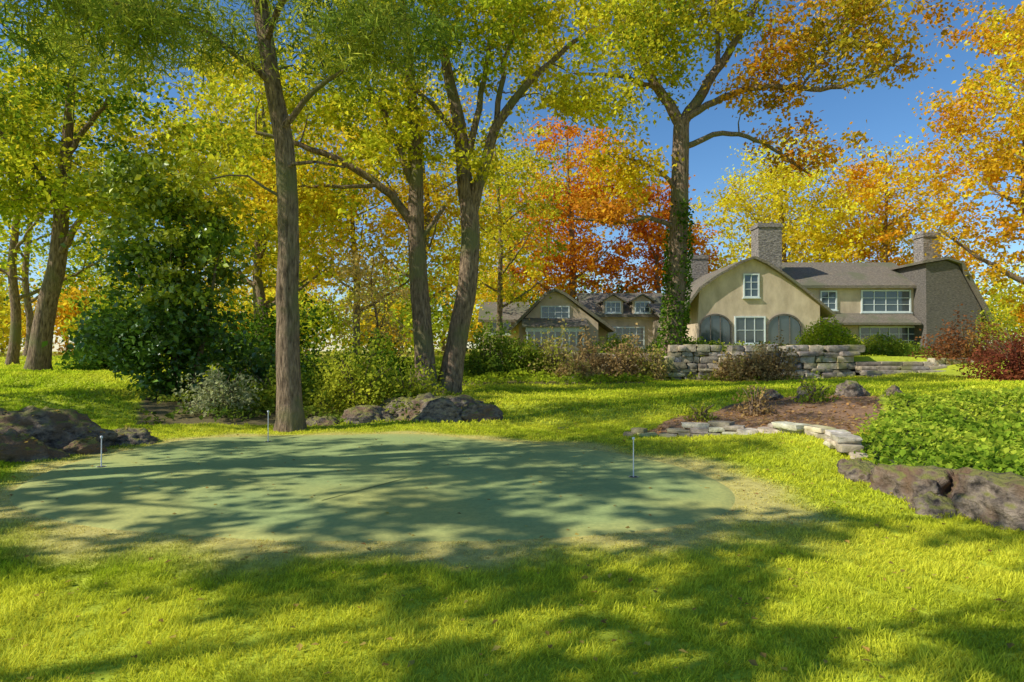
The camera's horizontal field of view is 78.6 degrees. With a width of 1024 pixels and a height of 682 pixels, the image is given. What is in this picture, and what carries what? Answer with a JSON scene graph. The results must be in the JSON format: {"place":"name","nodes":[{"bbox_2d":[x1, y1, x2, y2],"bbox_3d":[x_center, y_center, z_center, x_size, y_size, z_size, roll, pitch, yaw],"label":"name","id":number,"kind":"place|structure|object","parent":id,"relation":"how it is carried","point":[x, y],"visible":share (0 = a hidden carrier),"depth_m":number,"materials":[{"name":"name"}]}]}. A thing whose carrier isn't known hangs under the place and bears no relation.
{"place":"outdoors","nodes":[
{"label":"outdoors","id":0,"kind":"place"},
{"bbox_2d":[0,349,1023,681],"bbox_3d":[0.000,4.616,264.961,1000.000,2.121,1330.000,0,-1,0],"label":"ground","id":1,"kind":"structure","parent":0,"point":[444,547],"depth_m":4.74,"materials":[{"name":"green plant"}]},
{"bbox_2d":[0,67,149,355],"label":"maple tree","id":2,"kind":"object","parent":1,"relation":"on","point":[25,274],"visible":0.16,"depth_m":40.09,"materials":[{"name":"yellow plant"}]},
{"bbox_2d":[0,405,158,462],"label":"rock outcrop","id":3,"kind":"object","parent":1,"relation":"on","point":[51,425],"visible":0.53,"depth_m":9.51,"materials":[{"name":"grey stone"}]},
{"bbox_2d":[0,0,176,364],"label":"maple tree","id":4,"kind":"object","parent":1,"relation":"on","point":[14,344],"visible":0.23,"depth_m":30.10,"materials":[{"name":"yellow plant"}]},
{"bbox_2d":[55,297,162,370],"bbox_3d":[-15.289,-0.232,23.766,3.681,3.145,3.066,0,-1,0],"label":"evergreen shrub","id":5,"kind":"object","parent":1,"relation":"on","point":[91,366],"visible":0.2,"depth_m":23.32,"materials":[{"name":"green plant"}]},
{"bbox_2d":[0,0,224,369],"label":"maple tree","id":6,"kind":"object","parent":1,"relation":"on","point":[19,151],"visible":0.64,"depth_m":21.11,"materials":[{"name":"green plant"}]},
{"bbox_2d":[41,148,275,397],"bbox_3d":[-8.754,-1.477,15.969,5.517,6.548,4.180,0,-1,0],"label":"dogwood tree","id":7,"kind":"object","parent":1,"relation":"on","point":[169,324],"visible":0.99,"depth_m":15.28,"materials":[{"name":"green plant"}]},
{"bbox_2d":[53,66,269,302],"bbox_3d":[-19.245,-7.154,35.715,13.053,16.903,11.926,-1,-1,33],"label":"maple tree","id":8,"kind":"object","parent":1,"relation":"on","point":[134,139],"visible":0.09,"depth_m":34.12,"materials":[{"name":"yellow plant"}]},
{"bbox_2d":[0,0,327,85],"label":"maple tree","id":9,"kind":"object","parent":1,"relation":"on","point":[85,12],"visible":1,"depth_m":7.54,"materials":[{"name":"green plant"}]},
{"bbox_2d":[171,363,262,416],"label":"azalea shrub","id":10,"kind":"object","parent":1,"relation":"on","point":[224,394],"visible":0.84,"depth_m":13.84,"materials":[{"name":"green plant"}]},
{"bbox_2d":[202,293,257,366],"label":"evergreen shrub","id":11,"kind":"object","parent":1,"relation":"on","point":[221,324],"visible":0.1,"depth_m":27.84,"materials":[{"name":"green plant"}]},
{"bbox_2d":[0,0,487,431],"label":"maple tree","id":12,"kind":"object","parent":1,"relation":"on","point":[290,415],"visible":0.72,"depth_m":12.16,"materials":[{"name":"green plant"}]},
{"bbox_2d":[151,72,363,352],"bbox_3d":[-13.326,-6.585,33.047,12.442,15.865,12.365,0,-1,0],"label":"maple tree","id":13,"kind":"object","parent":1,"relation":"on","point":[221,110],"visible":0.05,"depth_m":32.42,"materials":[{"name":"yellow plant"}]},
{"bbox_2d":[119,44,405,353],"bbox_3d":[-10.342,-5.729,26.557,11.181,14.156,9.912,0,-1,0],"label":"maple tree","id":14,"kind":"object","parent":1,"relation":"on","point":[258,267],"visible":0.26,"depth_m":26.49,"materials":[{"name":"yellow plant"}]},
{"bbox_2d":[201,334,328,393],"bbox_3d":[-7.019,0.733,17.351,3.876,1.923,2.987,0,-1,0],"label":"rhododendron shrub","id":15,"kind":"object","parent":1,"relation":"on","point":[255,369],"visible":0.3,"depth_m":17.17,"materials":[{"name":"green plant"}]},
{"bbox_2d":[225,288,332,379],"bbox_3d":[-7.790,-0.217,20.569,3.512,3.405,3.254,0,-1,-26],"label":"evergreen shrub","id":16,"kind":"object","parent":1,"relation":"on","point":[259,328],"visible":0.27,"depth_m":20.26,"materials":[{"name":"green plant"}]},
{"bbox_2d":[232,357,330,412],"bbox_3d":[-5.581,1.048,15.086,2.078,1.368,1.972,-1,-1,30],"label":"yellow green shrub","id":17,"kind":"object","parent":1,"relation":"on","point":[269,392],"visible":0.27,"depth_m":14.89,"materials":[{"name":"green plant"}]},
{"bbox_2d":[125,380,499,424],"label":"garden bed plants","id":18,"kind":"object","parent":1,"relation":"on","point":[310,408],"visible":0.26,"depth_m":13.80,"materials":[{"name":"green plant"}]},
{"bbox_2d":[142,0,537,394],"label":"maple tree","id":19,"kind":"object","parent":1,"relation":"on","point":[413,140],"visible":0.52,"depth_m":18.45,"materials":[{"name":"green plant"}]},
{"bbox_2d":[300,340,398,392],"bbox_3d":[-4.978,0.829,18.395,3.828,1.746,2.537,0,-1,0],"label":"rhododendron shrub","id":20,"kind":"object","parent":1,"relation":"on","point":[314,365],"visible":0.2,"depth_m":18.36,"materials":[{"name":"green plant"}]},
{"bbox_2d":[266,85,452,358],"bbox_3d":[-9.222,-6.590,36.633,11.346,16.092,11.695,0,-1,0],"label":"birch tree","id":21,"kind":"object","parent":1,"relation":"on","point":[365,246],"visible":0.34,"depth_m":35.60,"materials":[{"name":"yellow plant"}]},
{"bbox_2d":[304,315,417,414],"bbox_3d":[-3.533,0.584,14.610,2.776,2.356,2.017,0,-1,0],"label":"yellow green shrub","id":22,"kind":"object","parent":1,"relation":"on","point":[353,394],"visible":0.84,"depth_m":14.34,"materials":[{"name":"green plant"}]},
{"bbox_2d":[317,236,412,355],"bbox_3d":[-5.167,-1.204,23.965,4.043,5.552,4.829,0,-1,0],"label":"japanese maple tree","id":23,"kind":"object","parent":1,"relation":"on","point":[354,272],"visible":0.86,"depth_m":23.51,"materials":[{"name":"green plant"}]},
{"bbox_2d":[11,434,734,540],"bbox_3d":[-1.816,1.697,8.482,8.674,0.072,6.514,0,-1,0],"label":"putting green","id":24,"kind":"object","parent":1,"relation":"on","point":[249,499],"visible":1,"depth_m":7.04,"materials":[{"name":"green plant"}]},
{"bbox_2d":[96,436,105,466],"bbox_3d":[-5.530,1.484,8.428,0.120,0.415,0.120,0,-1,0],"label":"golf practice pin","id":25,"kind":"object","parent":24,"relation":"on","point":[101,437],"visible":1,"depth_m":8.42,"materials":[{"name":"white paint"}]},
{"bbox_2d":[264,411,270,441],"bbox_3d":[-4.200,1.466,10.779,0.120,0.535,0.120,0,-1,0],"label":"golf practice pin","id":26,"kind":"object","parent":24,"relation":"on","point":[268,428],"visible":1,"depth_m":10.78,"materials":[{"name":"white paint"}]},
{"bbox_2d":[629,437,636,477],"bbox_3d":[1.510,1.442,7.779,0.120,0.495,0.120,0,-1,0],"label":"golf practice pin","id":27,"kind":"object","parent":24,"relation":"on","point":[633,439],"visible":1,"depth_m":7.77,"materials":[{"name":"white paint"}]},
{"bbox_2d":[363,326,414,382],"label":"evergreen shrub","id":28,"kind":"object","parent":1,"relation":"on","point":[388,351],"visible":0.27,"depth_m":21.26,"materials":[{"name":"green plant"}]},
{"bbox_2d":[305,392,502,425],"bbox_3d":[-2.392,1.753,13.937,4.419,1.235,1.658,0,-1,-9],"label":"rock outcrop","id":29,"kind":"object","parent":1,"relation":"on","point":[438,408],"visible":0.57,"depth_m":13.52,"materials":[{"name":"grey stone"}]},
{"bbox_2d":[373,355,447,403],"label":"yellow green shrub","id":30,"kind":"object","parent":1,"relation":"on","point":[412,389],"visible":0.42,"depth_m":14.84,"materials":[{"name":"green plant"}]},
{"bbox_2d":[318,63,526,360],"bbox_3d":[-4.902,-7.056,34.400,11.524,16.742,12.264,0,-1,0],"label":"maple tree","id":31,"kind":"object","parent":1,"relation":"on","point":[435,194],"visible":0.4,"depth_m":33.84,"materials":[{"name":"yellow plant"}]},
{"bbox_2d":[403,108,579,344],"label":"maple tree","id":32,"kind":"object","parent":1,"relation":"on","point":[504,192],"visible":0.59,"depth_m":43.48,"materials":[{"name":"yellow plant"}]},
{"bbox_2d":[464,310,519,376],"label":"evergreen shrub","id":33,"kind":"object","parent":1,"relation":"on","point":[493,362],"visible":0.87,"depth_m":24.69,"materials":[{"name":"green plant"}]},
{"bbox_2d":[347,0,663,393],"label":"maple tree","id":34,"kind":"object","parent":1,"relation":"on","point":[470,191],"visible":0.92,"depth_m":18.83,"materials":[{"name":"green plant"}]},
{"bbox_2d":[0,371,1014,678],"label":"fallen leaves","id":35,"kind":"object","parent":1,"relation":"on","point":[496,647],"visible":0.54,"depth_m":8.97,"materials":[{"name":"brown plant"}]},
{"bbox_2d":[0,354,1023,681],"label":"lawn grass","id":36,"kind":"structure","parent":1,"relation":"on","point":[18,596],"depth_m":4.18,"materials":[{"name":"green plant"}]},
{"bbox_2d":[0,229,1023,356],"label":"distant woodland","id":37,"kind":"object","parent":1,"relation":"on","point":[64,319],"visible":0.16,"depth_m":62.79,"materials":[{"name":"yellow plant"}]},
{"bbox_2d":[445,149,581,302],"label":"maple tree","id":38,"kind":"object","parent":1,"relation":"on","point":[537,276],"visible":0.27,"depth_m":56.82,"materials":[{"name":"yellow plant"}]},
{"bbox_2d":[492,336,535,350],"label":"foundation shrub","id":39,"kind":"object","parent":1,"relation":"on","point":[511,339],"visible":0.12,"depth_m":42.82,"materials":[{"name":"green plant"}]},
{"bbox_2d":[499,334,558,377],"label":"evergreen shrub","id":40,"kind":"object","parent":1,"relation":"on","point":[524,363],"visible":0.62,"depth_m":24.89,"materials":[{"name":"green plant"}]},
{"bbox_2d":[436,349,654,385],"bbox_3d":[0.817,0.994,23.976,9.768,1.487,6.437,0,-1,0],"label":"ivy ground cover","id":41,"kind":"object","parent":1,"relation":"on","point":[484,377],"visible":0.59,"depth_m":22.96,"materials":[{"name":"green plant"}]},
{"bbox_2d":[523,318,577,376],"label":"hydrangea shrub","id":42,"kind":"object","parent":1,"relation":"on","point":[556,350],"visible":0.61,"depth_m":24.96,"materials":[{"name":"green plant"}]},
{"bbox_2d":[472,352,665,378],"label":"stone retaining wall","id":43,"kind":"structure","parent":1,"relation":"on","point":[573,353],"depth_m":26.17,"materials":[{"name":"grey stone"}]},
{"bbox_2d":[485,114,666,298],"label":"maple tree","id":44,"kind":"object","parent":1,"relation":"on","point":[591,264],"visible":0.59,"depth_m":56.80,"materials":[{"name":"orange plant"}]},
{"bbox_2d":[551,352,604,380],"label":"hydrangea shrub","id":45,"kind":"object","parent":1,"relation":"on","point":[569,367],"visible":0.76,"depth_m":24.03,"materials":[{"name":"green plant"}]},
{"bbox_2d":[563,319,609,375],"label":"hydrangea shrub","id":46,"kind":"object","parent":1,"relation":"on","point":[595,361],"visible":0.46,"depth_m":25.09,"materials":[{"name":"brown plant"}]},
{"bbox_2d":[589,332,639,352],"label":"foundation shrub","id":47,"kind":"object","parent":1,"relation":"on","point":[618,341],"visible":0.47,"depth_m":41.71,"materials":[{"name":"green plant"}]},
{"bbox_2d":[600,323,650,380],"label":"hydrangea shrub","id":48,"kind":"object","parent":1,"relation":"on","point":[626,363],"visible":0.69,"depth_m":24.96,"materials":[{"name":"brown plant"}]},
{"bbox_2d":[623,340,674,380],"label":"hydrangea shrub","id":49,"kind":"object","parent":1,"relation":"on","point":[655,370],"visible":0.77,"depth_m":25.08,"materials":[{"name":"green plant"}]},
{"bbox_2d":[639,338,661,352],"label":"foundation shrub","id":50,"kind":"object","parent":1,"relation":"on","point":[647,347],"visible":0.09,"depth_m":38.38,"materials":[{"name":"green plant"}]},
{"bbox_2d":[597,170,726,292],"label":"maple tree","id":51,"kind":"object","parent":1,"relation":"on","point":[655,256],"visible":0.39,"depth_m":58.62,"materials":[{"name":"red plant"}]},
{"bbox_2d":[680,399,716,421],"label":"perennial plant","id":52,"kind":"object","parent":1,"relation":"on","point":[704,415],"visible":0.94,"depth_m":11.93,"materials":[{"name":"green plant"}]},
{"bbox_2d":[686,336,725,355],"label":"foundation shrub","id":53,"kind":"object","parent":1,"relation":"on","point":[701,341],"visible":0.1,"depth_m":27.80,"materials":[{"name":"green plant"}]},
{"bbox_2d":[704,340,726,351],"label":"foundation shrub","id":54,"kind":"object","parent":1,"relation":"on","point":[710,341],"visible":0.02,"depth_m":38.46,"materials":[{"name":"green plant"}]},
{"bbox_2d":[483,259,980,353],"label":"walls","id":55,"kind":"structure","parent":1,"relation":"on","point":[941,291],"depth_m":41.24,"materials":[{"name":"paint"}]},
{"bbox_2d":[489,274,914,348],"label":"windows","id":56,"kind":"structure","parent":55,"relation":"attached to","point":[747,329],"depth_m":42.49,"materials":[{"name":"white glass"}]},
{"bbox_2d":[478,256,994,331],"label":"roof","id":57,"kind":"structure","parent":55,"relation":"on","point":[803,276],"depth_m":43.69,"materials":[{"name":"grey"}]},
{"bbox_2d":[687,222,941,281],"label":"chimneys","id":58,"kind":"object","parent":55,"relation":"on","point":[766,241],"visible":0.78,"depth_m":43.53,"materials":[{"name":"stone"}]},
{"bbox_2d":[709,347,755,381],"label":"hydrangea shrub","id":59,"kind":"object","parent":1,"relation":"on","point":[729,363],"visible":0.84,"depth_m":24.57,"materials":[{"name":"brown plant"}]},
{"bbox_2d":[495,0,982,355],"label":"oak tree","id":60,"kind":"object","parent":1,"relation":"on","point":[676,268],"visible":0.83,"depth_m":25.97,"materials":[{"name":"orange plant"}]},
{"bbox_2d":[727,340,751,348],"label":"foundation shrub","id":61,"kind":"object","parent":1,"relation":"on","point":[742,343],"visible":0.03,"depth_m":38.69,"materials":[{"name":"green plant"}]},
{"bbox_2d":[685,372,800,380],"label":"ivy ground cover","id":62,"kind":"object","parent":1,"relation":"on","point":[714,378],"visible":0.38,"depth_m":24.80,"materials":[{"name":"green plant"}]},
{"bbox_2d":[623,420,867,458],"bbox_3d":[3.760,1.500,10.072,1.474,0.380,4.063,1,-1,-42],"label":"stone edging","id":63,"kind":"object","parent":1,"relation":"on","point":[843,441],"visible":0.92,"depth_m":10.10,"materials":[{"name":"beige stone"}]},
{"bbox_2d":[732,382,777,416],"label":"perennial plant","id":64,"kind":"object","parent":1,"relation":"on","point":[756,404],"visible":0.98,"depth_m":12.56,"materials":[{"name":"brown plant"}]},
{"bbox_2d":[729,341,784,381],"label":"hydrangea shrub","id":65,"kind":"object","parent":1,"relation":"on","point":[757,367],"visible":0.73,"depth_m":24.18,"materials":[{"name":"brown plant"}]},
{"bbox_2d":[664,344,864,379],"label":"stone retaining wall","id":66,"kind":"structure","parent":1,"relation":"on","point":[702,363],"depth_m":25.90,"materials":[{"name":"grey stone"}]},
{"bbox_2d":[754,341,787,351],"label":"foundation shrub","id":67,"kind":"object","parent":1,"relation":"on","point":[767,343],"visible":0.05,"depth_m":28.26,"materials":[{"name":"green plant"}]},
{"bbox_2d":[761,389,783,400],"bbox_3d":[5.913,1.274,14.274,0.476,0.370,0.352,1,-1,-36],"label":"boulder","id":68,"kind":"object","parent":1,"relation":"on","point":[774,394],"visible":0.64,"depth_m":14.18,"materials":[{"name":"grey stone"}]},
{"bbox_2d":[749,330,800,381],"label":"hydrangea shrub","id":69,"kind":"object","parent":1,"relation":"on","point":[777,361],"visible":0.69,"depth_m":24.15,"materials":[{"name":"brown plant"}]},
{"bbox_2d":[687,128,889,272],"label":"maple tree","id":70,"kind":"object","parent":1,"relation":"on","point":[791,226],"visible":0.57,"depth_m":59.95,"materials":[{"name":"yellow plant"}]},
{"bbox_2d":[796,386,816,397],"bbox_3d":[6.589,1.256,13.961,0.429,0.493,0.600,-1,-1,30],"label":"boulder","id":71,"kind":"object","parent":1,"relation":"on","point":[799,392],"visible":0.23,"depth_m":13.84,"materials":[{"name":"grey stone"}]},
{"bbox_2d":[791,369,841,404],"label":"perennial plant","id":72,"kind":"object","parent":1,"relation":"on","point":[819,395],"visible":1,"depth_m":12.94,"materials":[{"name":"green plant"}]},
{"bbox_2d":[795,314,862,355],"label":"boxwood shrub","id":73,"kind":"object","parent":1,"relation":"on","point":[829,335],"visible":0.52,"depth_m":30.58,"materials":[{"name":"green plant"}]},
{"bbox_2d":[834,380,870,396],"bbox_3d":[7.332,1.226,13.578,0.884,0.778,0.657,0,-1,27],"label":"boulder","id":74,"kind":"object","parent":1,"relation":"on","point":[850,388],"visible":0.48,"depth_m":13.36,"materials":[{"name":"grey stone"}]},
{"bbox_2d":[858,332,913,355],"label":"boxwood shrub","id":75,"kind":"object","parent":1,"relation":"on","point":[892,346],"visible":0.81,"depth_m":31.08,"materials":[{"name":"green plant"}]},
{"bbox_2d":[881,384,903,396],"bbox_3d":[8.095,1.221,13.276,0.652,0.593,0.605,0,-1,0],"label":"boulder","id":76,"kind":"object","parent":1,"relation":"on","point":[892,389],"visible":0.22,"depth_m":13.18,"materials":[{"name":"grey stone"}]},
{"bbox_2d":[796,134,990,301],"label":"maple tree","id":77,"kind":"object","parent":1,"relation":"on","point":[886,233],"visible":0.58,"depth_m":58.10,"materials":[{"name":"yellow plant"}]},
{"bbox_2d":[850,361,946,376],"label":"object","id":78,"kind":"structure","parent":1,"relation":"on","point":[870,368],"depth_m":25.40,"materials":[{"name":"grey stone"}]},
{"bbox_2d":[878,340,936,355],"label":"foundation shrub","id":79,"kind":"object","parent":1,"relation":"on","point":[913,347],"visible":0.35,"depth_m":40.12,"materials":[{"name":"green plant"}]},
{"bbox_2d":[837,457,1023,531],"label":"rock ledge","id":80,"kind":"object","parent":1,"relation":"on","point":[990,497],"visible":0.62,"depth_m":6.00,"materials":[{"name":"grey stone"}]},
{"bbox_2d":[847,385,1023,476],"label":"pachysandra ground cover","id":81,"kind":"object","parent":1,"relation":"on","point":[979,451],"visible":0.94,"depth_m":8.99,"materials":[{"name":"green plant"}]},
{"bbox_2d":[887,0,1023,325],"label":"maple tree","id":82,"kind":"object","parent":1,"relation":"on","point":[988,165],"visible":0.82,"depth_m":43.02,"materials":[{"name":"orange plant"}]},
{"bbox_2d":[905,304,1006,364],"bbox_3d":[18.835,-0.262,25.981,3.854,2.535,3.239,0,-1,0],"label":"burning bush shrub","id":83,"kind":"object","parent":1,"relation":"on","point":[964,352],"visible":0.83,"depth_m":25.76,"materials":[{"name":"red plant"}]},
{"bbox_2d":[927,358,988,365],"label":"stone retaining wall","id":84,"kind":"structure","parent":1,"relation":"on","point":[943,362],"depth_m":25.66,"materials":[{"name":"grey stone"}]},
{"bbox_2d":[949,1,1023,212],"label":"maple tree","id":85,"kind":"object","parent":1,"relation":"on","point":[1015,32],"visible":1,"depth_m":30.59,"materials":[{"name":"yellow plant"}]},
{"bbox_2d":[956,326,1023,380],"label":"burning bush shrub","id":86,"kind":"object","parent":1,"relation":"on","point":[1014,363],"visible":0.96,"depth_m":20.49,"materials":[{"name":"red plant"}]},
{"bbox_2d":[967,293,1021,351],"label":"foundation shrub","id":87,"kind":"object","parent":1,"relation":"on","point":[988,327],"visible":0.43,"depth_m":39.35,"materials":[{"name":"green plant"}]},
{"bbox_2d":[0,0,1023,350],"label":"sky","id":88,"kind":"structure","parent":0,"point":[887,112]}
]}

